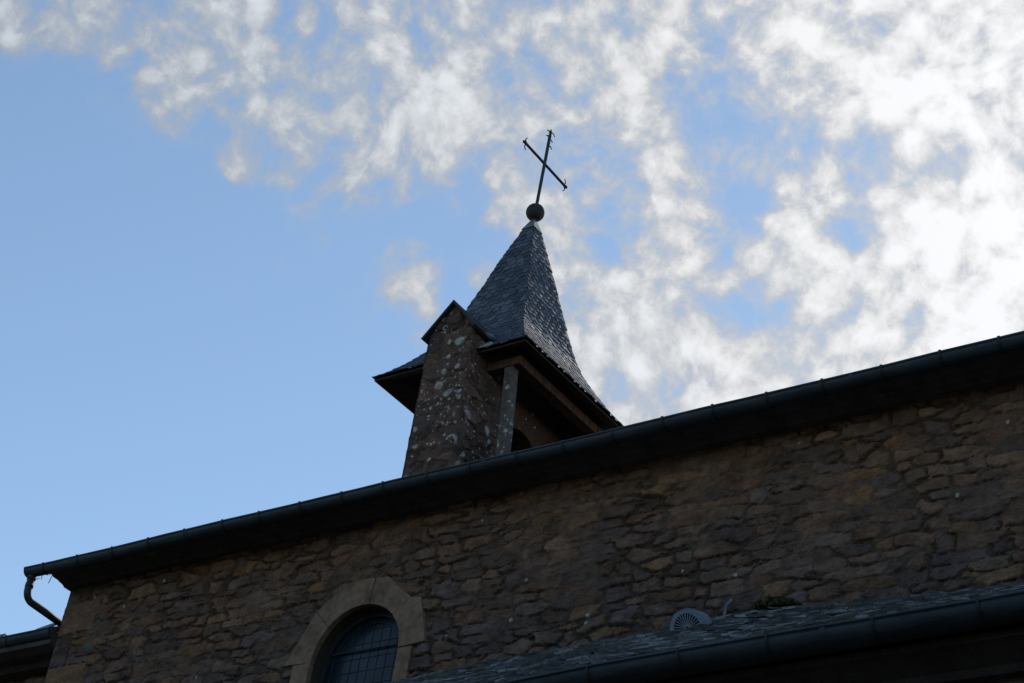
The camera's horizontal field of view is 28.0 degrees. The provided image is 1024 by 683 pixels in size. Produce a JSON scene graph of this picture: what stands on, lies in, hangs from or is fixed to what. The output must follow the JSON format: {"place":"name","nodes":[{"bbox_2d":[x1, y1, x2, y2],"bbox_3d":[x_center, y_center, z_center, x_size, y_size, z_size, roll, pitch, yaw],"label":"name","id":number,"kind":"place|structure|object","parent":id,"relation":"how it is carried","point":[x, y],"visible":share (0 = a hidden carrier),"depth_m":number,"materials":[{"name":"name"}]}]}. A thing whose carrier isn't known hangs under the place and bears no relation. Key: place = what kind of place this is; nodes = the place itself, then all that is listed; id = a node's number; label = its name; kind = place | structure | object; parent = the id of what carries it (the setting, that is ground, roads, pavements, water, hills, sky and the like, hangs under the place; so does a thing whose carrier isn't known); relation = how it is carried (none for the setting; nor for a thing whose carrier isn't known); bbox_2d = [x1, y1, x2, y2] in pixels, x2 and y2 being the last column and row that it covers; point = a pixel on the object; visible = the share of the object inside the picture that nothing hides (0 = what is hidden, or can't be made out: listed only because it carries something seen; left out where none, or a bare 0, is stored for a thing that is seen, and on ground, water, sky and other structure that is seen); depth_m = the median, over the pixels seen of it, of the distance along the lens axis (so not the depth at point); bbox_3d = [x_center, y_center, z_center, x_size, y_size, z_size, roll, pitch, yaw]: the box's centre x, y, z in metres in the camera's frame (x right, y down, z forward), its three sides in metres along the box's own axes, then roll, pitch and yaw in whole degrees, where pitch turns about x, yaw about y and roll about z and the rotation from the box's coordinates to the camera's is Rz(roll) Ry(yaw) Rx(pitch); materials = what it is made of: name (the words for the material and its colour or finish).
{"place":"outdoors","nodes":[
{"label":"outdoors","id":0,"kind":"place"},
{"bbox_2d":[0,0,1023,634],"label":"sky","id":1,"kind":"structure","parent":0,"point":[221,220],"materials":[{"name":"blue"}]},
{"bbox_2d":[24,331,1023,682],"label":"church nave","id":2,"kind":"structure","parent":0,"point":[904,477],"depth_m":14.55,"materials":[{"name":"stone"}]},
{"bbox_2d":[0,623,59,682],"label":"choir wing","id":3,"kind":"structure","parent":2,"relation":"attached to","point":[26,657],"depth_m":17.86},
{"bbox_2d":[284,576,426,682],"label":"window","id":4,"kind":"structure","parent":2,"relation":"in","point":[368,632],"depth_m":15.62,"materials":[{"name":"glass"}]},
{"bbox_2d":[372,219,622,476],"bbox_3d":[-0.087,0.330,21.541,1.979,4.200,2.120,-15,-41,33],"label":"bell turret","id":5,"kind":"object","parent":2,"relation":"on","point":[493,370],"visible":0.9,"depth_m":20.91,"materials":[{"name":"stone"}]},
{"bbox_2d":[523,129,566,221],"bbox_3d":[0.355,-1.872,23.102,0.212,1.345,0.905,-15,-41,33],"label":"roof cross","id":6,"kind":"object","parent":5,"relation":"on","point":[536,211],"visible":1,"depth_m":22.97,"materials":[{"name":"metal"}]},
{"bbox_3d":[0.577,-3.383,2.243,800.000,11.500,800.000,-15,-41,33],"label":"ground","id":7,"kind":"structure","parent":0,"visible":0},
{"bbox_2d":[390,583,1023,682],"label":"side aisle","id":8,"kind":"object","parent":7,"relation":"on","point":[744,639],"visible":0.99,"depth_m":10.22,"materials":[{"name":"stone"}]},
{"bbox_2d":[669,608,711,631],"bbox_3d":[1.142,1.753,12.819,0.256,0.170,0.296,-15,-41,33],"label":"roof vent","id":9,"kind":"object","parent":8,"relation":"on","point":[683,618],"visible":0.98,"depth_m":12.74,"materials":[{"name":"metal"}]},
{"bbox_2d":[723,599,732,615],"bbox_3d":[1.420,1.753,13.490,0.063,0.143,0.017,-5,-36,21],"label":"metal strip","id":10,"kind":"object","parent":8,"relation":"on","point":[728,603],"visible":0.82,"depth_m":13.50,"materials":[{"name":"grey metal"}]},
{"bbox_2d":[749,595,802,609],"bbox_3d":[1.693,1.679,13.227,0.362,0.102,0.137,-15,-41,33],"label":"moss clump","id":11,"kind":"object","parent":8,"relation":"on","point":[778,601],"visible":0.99,"depth_m":13.21,"materials":[{"name":"green plant"}]}
]}

